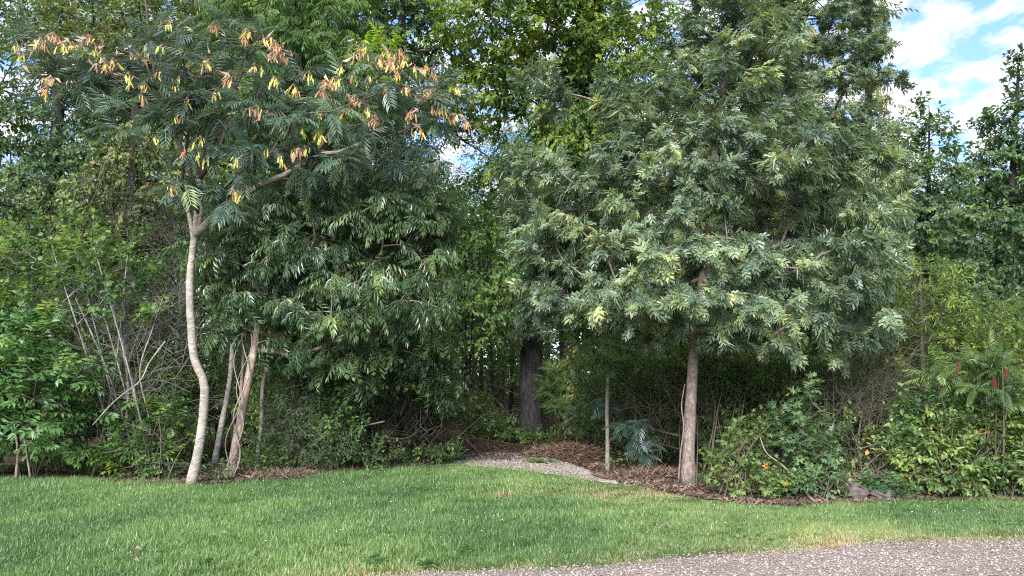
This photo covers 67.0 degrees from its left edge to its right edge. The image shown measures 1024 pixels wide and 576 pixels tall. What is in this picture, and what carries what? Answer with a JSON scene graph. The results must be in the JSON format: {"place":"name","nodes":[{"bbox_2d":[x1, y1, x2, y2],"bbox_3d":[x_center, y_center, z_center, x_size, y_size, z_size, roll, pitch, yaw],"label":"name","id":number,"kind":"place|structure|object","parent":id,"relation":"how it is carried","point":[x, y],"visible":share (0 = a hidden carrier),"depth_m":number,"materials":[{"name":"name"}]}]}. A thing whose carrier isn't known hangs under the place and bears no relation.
{"place":"outdoors","nodes":[
{"label":"outdoors","id":0,"kind":"place"},
{"bbox_2d":[0,375,1017,500],"bbox_3d":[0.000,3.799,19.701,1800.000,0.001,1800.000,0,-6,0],"label":"ground","id":1,"kind":"structure","parent":0,"point":[674,461],"depth_m":15.64,"materials":[{"name":"brown soil"}]},
{"bbox_2d":[0,280,72,462],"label":"boxelder bush","id":2,"kind":"object","parent":1,"relation":"on","point":[6,397],"visible":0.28,"depth_m":12.33,"materials":[{"name":"green plant"}]},
{"bbox_2d":[0,136,85,361],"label":"forest tree","id":3,"kind":"object","parent":1,"relation":"on","point":[6,269],"visible":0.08,"depth_m":21.29,"materials":[{"name":"green plant"}]},
{"bbox_2d":[0,266,113,463],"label":"undergrowth bush","id":4,"kind":"object","parent":1,"relation":"on","point":[28,305],"visible":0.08,"depth_m":14.53,"materials":[{"name":"green plant"}]},
{"bbox_2d":[0,0,120,218],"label":"forest tree","id":5,"kind":"object","parent":1,"relation":"on","point":[14,86],"visible":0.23,"depth_m":18.83,"materials":[{"name":"green plant"}]},
{"bbox_2d":[0,300,131,477],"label":"boxelder bush","id":6,"kind":"object","parent":1,"relation":"on","point":[53,373],"visible":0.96,"depth_m":11.60,"materials":[{"name":"green plant"}]},
{"bbox_2d":[2,156,135,439],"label":"young tree","id":7,"kind":"object","parent":1,"relation":"on","point":[80,199],"visible":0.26,"depth_m":15.00,"materials":[{"name":"green plant"}]},
{"bbox_2d":[19,311,147,460],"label":"undergrowth bush","id":8,"kind":"object","parent":1,"relation":"on","point":[86,434],"visible":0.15,"depth_m":14.14,"materials":[{"name":"green plant"}]},
{"bbox_2d":[0,200,171,476],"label":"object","id":9,"kind":"object","parent":1,"relation":"on","point":[22,240],"visible":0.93,"depth_m":12.51,"materials":[{"name":"green plant"}]},
{"bbox_2d":[0,0,181,444],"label":"forest tree","id":10,"kind":"object","parent":1,"relation":"on","point":[52,148],"visible":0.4,"depth_m":17.04,"materials":[{"name":"green plant"}]},
{"bbox_2d":[13,51,202,436],"bbox_3d":[-10.474,-1.247,20.325,4.986,10.262,5.485,2,-7,-16],"label":"forest tree","id":11,"kind":"object","parent":1,"relation":"on","point":[115,262],"visible":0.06,"depth_m":19.57,"materials":[{"name":"green plant"}]},
{"bbox_2d":[32,304,198,469],"bbox_3d":[-6.710,1.681,13.199,2.919,2.845,1.490,-1,-6,9],"label":"leafy bush","id":12,"kind":"object","parent":1,"relation":"on","point":[72,339],"visible":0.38,"depth_m":13.11,"materials":[{"name":"green plant"}]},
{"bbox_2d":[50,145,217,294],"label":"tree","id":13,"kind":"object","parent":1,"relation":"on","point":[171,232],"visible":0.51,"depth_m":13.22,"materials":[{"name":"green plant"}]},
{"bbox_2d":[15,0,266,456],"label":"forest tree","id":14,"kind":"object","parent":1,"relation":"on","point":[130,159],"visible":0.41,"depth_m":15.18,"materials":[{"name":"green plant"}]},
{"bbox_2d":[73,255,213,449],"bbox_3d":[-6.940,1.360,14.716,2.539,3.823,3.386,3,-7,-27],"label":"undergrowth bush","id":15,"kind":"object","parent":1,"relation":"on","point":[169,319],"visible":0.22,"depth_m":14.26,"materials":[{"name":"green plant"}]},
{"bbox_2d":[79,385,217,480],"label":"privet bush","id":16,"kind":"object","parent":1,"relation":"on","point":[162,443],"visible":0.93,"depth_m":11.88,"materials":[{"name":"green plant"}]},
{"bbox_2d":[119,155,215,451],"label":"young tree","id":17,"kind":"object","parent":1,"relation":"on","point":[170,275],"visible":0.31,"depth_m":15.05,"materials":[{"name":"green plant"}]},
{"bbox_2d":[0,0,347,437],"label":"forest tree","id":18,"kind":"object","parent":1,"relation":"on","point":[159,161],"visible":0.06,"depth_m":18.04,"materials":[{"name":"green plant"}]},
{"bbox_2d":[120,337,235,463],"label":"undergrowth bush","id":19,"kind":"object","parent":1,"relation":"on","point":[196,386],"visible":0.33,"depth_m":13.73,"materials":[{"name":"green plant"}]},
{"bbox_2d":[130,454,235,481],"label":"weed clump","id":20,"kind":"object","parent":1,"relation":"on","point":[220,475],"visible":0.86,"depth_m":11.49,"materials":[{"name":"green plant"}]},
{"bbox_2d":[132,282,291,455],"bbox_3d":[-5.760,1.442,15.456,2.539,3.823,3.386,-1,-6,6],"label":"undergrowth bush","id":21,"kind":"object","parent":1,"relation":"on","point":[239,349],"visible":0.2,"depth_m":15.07,"materials":[{"name":"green plant"}]},
{"bbox_2d":[113,74,323,422],"bbox_3d":[-9.901,-1.874,26.330,7.032,12.869,7.279,2,-7,-17],"label":"forest tree","id":22,"kind":"object","parent":1,"relation":"on","point":[203,311],"visible":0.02,"depth_m":25.38,"materials":[{"name":"green plant"}]},
{"bbox_2d":[154,140,288,466],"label":"mottled tree","id":23,"kind":"object","parent":1,"relation":"on","point":[217,446],"visible":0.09,"depth_m":13.51,"materials":[{"name":"green plant"}]},
{"bbox_2d":[74,0,383,444],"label":"forest tree","id":24,"kind":"object","parent":1,"relation":"on","point":[230,172],"visible":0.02,"depth_m":17.91,"materials":[{"name":"green plant"}]},
{"bbox_2d":[212,327,303,458],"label":"undergrowth bush","id":25,"kind":"object","parent":1,"relation":"on","point":[247,429],"visible":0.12,"depth_m":14.48,"materials":[{"name":"green plant"}]},
{"bbox_2d":[254,226,323,464],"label":"slender tree","id":26,"kind":"object","parent":1,"relation":"on","point":[263,382],"visible":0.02,"depth_m":12.75,"materials":[{"name":"brown plant"}]},
{"bbox_2d":[187,0,413,455],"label":"walnut tree","id":27,"kind":"object","parent":1,"relation":"on","point":[307,18],"visible":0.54,"depth_m":14.84,"materials":[{"name":"green leaf"},{"name":"pale bark"}]},
{"bbox_2d":[354,19,409,77],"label":"leafy shoot","id":28,"kind":"object","parent":27,"relation":"attached to","point":[375,44],"visible":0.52,"depth_m":13.04,"materials":[{"name":"green plant"}]},
{"bbox_2d":[241,369,378,470],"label":"privet bush","id":29,"kind":"object","parent":1,"relation":"on","point":[271,433],"visible":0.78,"depth_m":12.55,"materials":[{"name":"green plant"}]},
{"bbox_2d":[229,336,391,463],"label":"leafy bush","id":30,"kind":"object","parent":1,"relation":"on","point":[257,386],"visible":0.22,"depth_m":13.57,"materials":[{"name":"green plant"}]},
{"bbox_2d":[151,129,478,477],"bbox_3d":[-2.991,0.220,12.191,5.039,5.584,3.331,0,-6,0],"label":"pecan tree","id":31,"kind":"object","parent":1,"relation":"on","point":[289,302],"visible":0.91,"depth_m":11.62,"materials":[{"name":"green plant"}]},
{"bbox_2d":[225,333,251,476],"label":"woody vine","id":32,"kind":"object","parent":31,"relation":"attached to","point":[233,423],"visible":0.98,"depth_m":11.71,"materials":[{"name":"brown plant"}]},
{"bbox_2d":[176,0,495,433],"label":"forest tree","id":33,"kind":"object","parent":1,"relation":"on","point":[409,74],"visible":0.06,"depth_m":19.03,"materials":[{"name":"green plant"}]},
{"bbox_2d":[307,371,410,470],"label":"privet bush","id":34,"kind":"object","parent":1,"relation":"on","point":[349,408],"visible":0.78,"depth_m":12.62,"materials":[{"name":"green plant"}]},
{"bbox_2d":[324,301,426,453],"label":"undergrowth bush","id":35,"kind":"object","parent":1,"relation":"on","point":[380,417],"visible":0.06,"depth_m":15.35,"materials":[{"name":"green plant"}]},
{"bbox_2d":[312,320,473,460],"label":"bush","id":36,"kind":"object","parent":1,"relation":"on","point":[413,387],"visible":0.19,"depth_m":13.12,"materials":[{"name":"green plant"}]},
{"bbox_2d":[359,0,458,437],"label":"dark tree","id":37,"kind":"object","parent":1,"relation":"on","point":[416,23],"visible":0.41,"depth_m":20.47,"materials":[{"name":"green plant"}]},
{"bbox_2d":[324,86,493,426],"bbox_3d":[-4.337,-1.515,24.321,6.392,11.699,6.617,4,-8,-34],"label":"forest tree","id":38,"kind":"object","parent":1,"relation":"on","point":[438,157],"visible":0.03,"depth_m":23.81,"materials":[{"name":"green plant"}]},
{"bbox_2d":[307,334,521,472],"bbox_3d":[-1.579,1.966,13.537,3.006,2.756,3.306,-4,-8,32],"label":"brush pile","id":39,"kind":"object","parent":1,"relation":"on","point":[395,414],"visible":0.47,"depth_m":13.44,"materials":[{"name":"brown plant"}]},
{"bbox_2d":[388,425,468,466],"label":"weed clump","id":40,"kind":"object","parent":1,"relation":"on","point":[426,456],"visible":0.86,"depth_m":13.48,"materials":[{"name":"green plant"}]},
{"bbox_2d":[386,363,473,443],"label":"undergrowth bush","id":41,"kind":"object","parent":1,"relation":"on","point":[422,425],"visible":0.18,"depth_m":16.48,"materials":[{"name":"green plant"}]},
{"bbox_2d":[372,141,496,411],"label":"forest tree","id":42,"kind":"object","parent":1,"relation":"on","point":[441,176],"visible":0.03,"depth_m":26.96,"materials":[{"name":"green plant"}]},
{"bbox_2d":[345,417,588,459],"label":"trail leaves","id":43,"kind":"object","parent":1,"relation":"on","point":[490,444],"visible":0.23,"depth_m":17.25,"materials":[{"name":"brown plant"}]},
{"bbox_2d":[414,164,535,430],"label":"forest tree","id":44,"kind":"object","parent":1,"relation":"on","point":[488,293],"visible":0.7,"depth_m":18.96,"materials":[{"name":"green plant"}]},
{"bbox_2d":[451,325,510,399],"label":"undergrowth bush","id":45,"kind":"object","parent":1,"relation":"on","point":[476,368],"visible":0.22,"depth_m":35.57,"materials":[{"name":"green plant"}]},
{"bbox_2d":[443,196,523,406],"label":"forest tree","id":46,"kind":"object","parent":1,"relation":"on","point":[498,308],"visible":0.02,"depth_m":37.75,"materials":[{"name":"green plant"}]},
{"bbox_2d":[450,384,548,444],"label":"undergrowth bush","id":47,"kind":"object","parent":1,"relation":"on","point":[496,424],"visible":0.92,"depth_m":18.99,"materials":[{"name":"green plant"}]},
{"bbox_2d":[0,178,1000,404],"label":"wood","id":48,"kind":"object","parent":1,"relation":"on","point":[471,386],"depth_m":45.03,"materials":[{"name":"green plant"}]},
{"bbox_2d":[483,355,519,416],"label":"undergrowth bush","id":49,"kind":"object","parent":1,"relation":"on","point":[516,401],"visible":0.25,"depth_m":28.68,"materials":[{"name":"green plant"}]},
{"bbox_2d":[476,234,531,425],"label":"young tree","id":50,"kind":"object","parent":1,"relation":"on","point":[510,389],"visible":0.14,"depth_m":21.86,"materials":[{"name":"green plant"}]},
{"bbox_2d":[0,421,1020,494],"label":"ground cover","id":51,"kind":"object","parent":1,"relation":"on","point":[3,467],"visible":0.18,"depth_m":13.28,"materials":[{"name":"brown plant"}]},
{"bbox_2d":[448,55,584,414],"bbox_3d":[1.051,-2.056,31.409,7.312,14.332,7.736,1,-6,-11],"label":"forest tree","id":52,"kind":"object","parent":1,"relation":"on","point":[489,141],"visible":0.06,"depth_m":31.16,"materials":[{"name":"green plant"}]},
{"bbox_2d":[451,452,618,483],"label":"path stones","id":53,"kind":"object","parent":1,"relation":"on","point":[558,466],"visible":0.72,"depth_m":13.35,"materials":[{"name":"grey gravel"}]},
{"bbox_2d":[417,0,679,439],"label":"forest tree","id":54,"kind":"object","parent":1,"relation":"on","point":[539,37],"visible":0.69,"depth_m":18.65,"materials":[{"name":"green plant"}]},
{"bbox_2d":[534,0,606,197],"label":"ivy","id":55,"kind":"object","parent":54,"relation":"attached to","point":[584,89],"visible":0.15,"depth_m":19.52,"materials":[{"name":"green plant"}]},
{"bbox_2d":[504,328,599,428],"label":"undergrowth bush","id":56,"kind":"object","parent":1,"relation":"on","point":[543,371],"visible":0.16,"depth_m":21.34,"materials":[{"name":"green plant"}]},
{"bbox_2d":[480,104,632,422],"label":"forest tree","id":57,"kind":"object","parent":1,"relation":"on","point":[535,195],"visible":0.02,"depth_m":26.35,"materials":[{"name":"green plant"}]},
{"bbox_2d":[102,448,1023,506],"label":"leaf litter","id":58,"kind":"object","parent":1,"relation":"on","point":[698,492],"visible":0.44,"depth_m":11.09,"materials":[{"name":"brown plant"}]},
{"bbox_2d":[483,216,646,441],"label":"ivy trunk tree","id":59,"kind":"object","parent":1,"relation":"on","point":[513,333],"visible":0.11,"depth_m":18.16,"materials":[{"name":"green plant"}]},
{"bbox_2d":[558,342,583,440],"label":"ivy","id":60,"kind":"object","parent":59,"relation":"attached to","point":[566,432],"visible":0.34,"depth_m":18.28,"materials":[{"name":"green plant"}]},
{"bbox_2d":[518,438,616,459],"bbox_3d":[1.053,3.181,15.039,2.038,0.521,1.337,0,-6,0],"label":"straw mound","id":61,"kind":"object","parent":1,"relation":"on","point":[572,449],"visible":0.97,"depth_m":14.76,"materials":[{"name":"brown plant"}]},
{"bbox_2d":[529,350,611,444],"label":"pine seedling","id":62,"kind":"object","parent":1,"relation":"on","point":[585,423],"visible":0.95,"depth_m":16.11,"materials":[{"name":"green plant"}]},
{"bbox_2d":[561,327,639,451],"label":"undergrowth bush","id":63,"kind":"object","parent":1,"relation":"on","point":[586,394],"visible":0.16,"depth_m":16.37,"materials":[{"name":"green plant"}]},
{"bbox_2d":[556,308,646,472],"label":"sapling","id":64,"kind":"object","parent":1,"relation":"on","point":[605,364],"visible":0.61,"depth_m":12.47,"materials":[{"name":"green plant"}]},
{"bbox_2d":[590,390,666,468],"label":"silk sapling","id":65,"kind":"object","parent":1,"relation":"on","point":[636,430],"visible":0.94,"depth_m":12.22,"materials":[{"name":"green plant"}]},
{"bbox_2d":[564,339,698,467],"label":"undergrowth bush","id":66,"kind":"object","parent":1,"relation":"on","point":[613,390],"visible":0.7,"depth_m":13.62,"materials":[{"name":"green plant"}]},
{"bbox_2d":[548,31,728,412],"bbox_3d":[2.922,-1.406,20.415,6.083,10.630,6.112,-3,-7,25],"label":"forest tree","id":67,"kind":"object","parent":1,"relation":"on","point":[600,51],"visible":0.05,"depth_m":19.60,"materials":[{"name":"green plant"}]},
{"bbox_2d":[607,462,700,481],"bbox_3d":[2.178,2.886,11.954,1.505,0.431,1.032,0,-6,0],"label":"straw mound","id":68,"kind":"object","parent":1,"relation":"on","point":[660,472],"visible":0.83,"depth_m":11.77,"materials":[{"name":"brown plant"}]},
{"bbox_2d":[602,309,735,456],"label":"undergrowth bush","id":69,"kind":"object","parent":1,"relation":"on","point":[678,418],"visible":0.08,"depth_m":15.21,"materials":[{"name":"green plant"}]},
{"bbox_2d":[588,350,776,468],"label":"bare thicket","id":70,"kind":"object","parent":1,"relation":"on","point":[669,394],"visible":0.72,"depth_m":12.54,"materials":[{"name":"brown plant"}]},
{"bbox_2d":[482,0,917,486],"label":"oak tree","id":71,"kind":"object","parent":1,"relation":"on","point":[750,305],"visible":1,"depth_m":11.00,"materials":[{"name":"green plant"}]},
{"bbox_2d":[573,7,827,435],"bbox_3d":[5.057,-2.026,19.157,6.668,11.596,6.636,1,-6,-8],"label":"forest tree","id":72,"kind":"object","parent":1,"relation":"on","point":[682,271],"visible":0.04,"depth_m":18.57,"materials":[{"name":"green plant"}]},
{"bbox_2d":[650,322,839,487],"bbox_3d":[3.965,1.739,12.508,3.021,2.581,3.221,0,-6,0],"label":"undergrowth bush","id":73,"kind":"object","parent":1,"relation":"on","point":[735,361],"visible":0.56,"depth_m":12.61,"materials":[{"name":"green plant"}]},
{"bbox_2d":[689,403,810,500],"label":"leafy bush","id":74,"kind":"object","parent":1,"relation":"on","point":[757,484],"visible":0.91,"depth_m":10.10,"materials":[{"name":"green plant"}]},
{"bbox_2d":[702,350,875,481],"bbox_3d":[4.358,1.977,12.209,2.363,2.043,2.190,2,-7,-17],"label":"leafy bush","id":75,"kind":"object","parent":1,"relation":"on","point":[770,387],"visible":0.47,"depth_m":12.13,"materials":[{"name":"green plant"}]},
{"bbox_2d":[758,370,852,489],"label":"sweetgum sapling","id":76,"kind":"object","parent":1,"relation":"on","point":[804,441],"visible":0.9,"depth_m":10.11,"materials":[{"name":"green plant"}]},
{"bbox_2d":[697,0,924,467],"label":"oak tree","id":77,"kind":"object","parent":1,"relation":"on","point":[859,72],"visible":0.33,"depth_m":13.51,"materials":[{"name":"green plant"}]},
{"bbox_2d":[770,454,864,499],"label":"leafy bush","id":78,"kind":"object","parent":1,"relation":"on","point":[821,490],"visible":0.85,"depth_m":9.75,"materials":[{"name":"green plant"}]},
{"bbox_2d":[723,27,955,432],"bbox_3d":[7.825,-1.422,20.268,6.083,10.630,6.112,3,-7,-29],"label":"forest tree","id":79,"kind":"object","parent":1,"relation":"on","point":[832,103],"visible":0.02,"depth_m":20.12,"materials":[{"name":"green plant"}]},
{"bbox_2d":[777,286,909,460],"bbox_3d":[6.056,1.490,14.345,2.308,3.476,3.078,4,-7,-31],"label":"undergrowth bush","id":80,"kind":"object","parent":1,"relation":"on","point":[855,359],"visible":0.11,"depth_m":13.87,"materials":[{"name":"green plant"}]},
{"bbox_2d":[841,481,869,498],"bbox_3d":[4.367,2.602,9.776,0.348,0.298,0.256,0,-6,0],"label":"rock","id":81,"kind":"object","parent":1,"relation":"on","point":[860,492],"visible":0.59,"depth_m":9.69,"materials":[{"name":"grey stone"}]},
{"bbox_2d":[740,301,991,465],"bbox_3d":[5.084,1.379,11.181,3.792,2.870,2.638,0,-6,0],"label":"bare thicket","id":82,"kind":"object","parent":1,"relation":"on","point":[883,381],"visible":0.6,"depth_m":11.28,"materials":[{"name":"brown plant"}]},
{"bbox_2d":[826,0,918,455],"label":"pecan tree","id":83,"kind":"object","parent":1,"relation":"on","point":[879,98],"visible":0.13,"depth_m":15.51,"materials":[{"name":"green plant"}]},
{"bbox_2d":[814,400,939,475],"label":"leafy bush","id":84,"kind":"object","parent":1,"relation":"on","point":[857,458],"visible":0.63,"depth_m":10.58,"materials":[{"name":"green plant"}]},
{"bbox_2d":[834,346,920,462],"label":"undergrowth bush","id":85,"kind":"object","parent":1,"relation":"on","point":[879,423],"visible":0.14,"depth_m":14.18,"materials":[{"name":"green plant"}]},
{"bbox_2d":[854,465,921,498],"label":"fern tuft","id":86,"kind":"object","parent":1,"relation":"on","point":[896,481],"visible":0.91,"depth_m":9.80,"materials":[{"name":"green plant"}]},
{"bbox_2d":[830,466,946,496],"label":"shrub","id":87,"kind":"object","parent":1,"relation":"on","point":[923,491],"visible":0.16,"depth_m":10.20,"materials":[{"name":"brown plant"}]},
{"bbox_2d":[862,291,985,462],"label":"undergrowth bush","id":88,"kind":"object","parent":1,"relation":"on","point":[916,345],"visible":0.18,"depth_m":13.88,"materials":[{"name":"green plant"}]},
{"bbox_2d":[858,90,1013,369],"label":"forest tree","id":89,"kind":"object","parent":1,"relation":"on","point":[926,213],"visible":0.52,"depth_m":16.56,"materials":[{"name":"green plant"}]},
{"bbox_2d":[850,249,1023,468],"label":"tree","id":90,"kind":"object","parent":1,"relation":"on","point":[908,297],"visible":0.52,"depth_m":12.79,"materials":[{"name":"green plant"}]},
{"bbox_2d":[862,311,1023,475],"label":"leafy bush","id":91,"kind":"object","parent":1,"relation":"on","point":[984,345],"visible":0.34,"depth_m":11.40,"materials":[{"name":"green plant"}]},
{"bbox_2d":[873,394,1023,497],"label":"leafy bush","id":92,"kind":"object","parent":1,"relation":"on","point":[933,475],"visible":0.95,"depth_m":10.02,"materials":[{"name":"green plant"}]},
{"bbox_2d":[873,379,1023,469],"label":"leafy bush","id":93,"kind":"object","parent":1,"relation":"on","point":[916,405],"visible":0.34,"depth_m":10.59,"materials":[{"name":"green plant"}]},
{"bbox_2d":[897,323,1023,495],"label":"sumac","id":94,"kind":"object","parent":1,"relation":"on","point":[995,370],"visible":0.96,"depth_m":10.35,"materials":[{"name":"green plant"}]},
{"bbox_2d":[918,43,1023,325],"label":"forest tree","id":95,"kind":"object","parent":1,"relation":"on","point":[996,187],"visible":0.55,"depth_m":18.51,"materials":[{"name":"green plant"}]},
{"bbox_2d":[945,291,1023,445],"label":"leafy bush","id":96,"kind":"object","parent":1,"relation":"on","point":[1000,318],"visible":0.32,"depth_m":12.12,"materials":[{"name":"green plant"}]},
{"bbox_2d":[955,268,1023,414],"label":"undergrowth bush","id":97,"kind":"object","parent":1,"relation":"on","point":[1009,295],"visible":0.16,"depth_m":13.35,"materials":[{"name":"green plant"}]},
{"bbox_2d":[963,398,1023,496],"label":"leafy bush","id":98,"kind":"object","parent":1,"relation":"on","point":[1016,474],"visible":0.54,"depth_m":10.04,"materials":[{"name":"green plant"}]},
{"bbox_2d":[0,460,1023,575],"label":"lawn","id":99,"kind":"structure","parent":0,"point":[497,566],"depth_m":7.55,"materials":[{"name":"plant"}]},
{"bbox_2d":[12,230,260,474],"bbox_3d":[-6.152,1.021,12.525,4.277,3.879,2.793,0,-6,0],"label":"bare thicket","id":100,"kind":"object","parent":99,"relation":"on","point":[140,333],"visible":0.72,"depth_m":12.39,"materials":[{"name":"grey plant"}]},
{"bbox_2d":[1,0,479,485],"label":"silk tree","id":101,"kind":"object","parent":99,"relation":"on","point":[163,110],"visible":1,"depth_m":10.80,"materials":[{"name":"green plant"}]},
{"bbox_2d":[202,464,316,480],"bbox_3d":[-3.899,2.930,12.048,1.903,0.388,1.290,0,-6,0],"label":"straw mound","id":102,"kind":"object","parent":99,"relation":"on","point":[268,473],"visible":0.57,"depth_m":11.89,"materials":[{"name":"brown plant"}]},
{"bbox_2d":[8,465,1023,575],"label":"clover","id":103,"kind":"object","parent":99,"relation":"on","point":[744,536],"depth_m":8.71,"materials":[{"name":"green plant"}]},
{"bbox_2d":[0,0,1023,374],"label":"sky","id":104,"kind":"structure","parent":0,"point":[952,49],"materials":[{"name":"blue"}]},
{"bbox_2d":[320,535,1023,575],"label":"gravel road","id":105,"kind":"structure","parent":0,"point":[852,550],"depth_m":6.51,"materials":[{"name":"grey gravel"}]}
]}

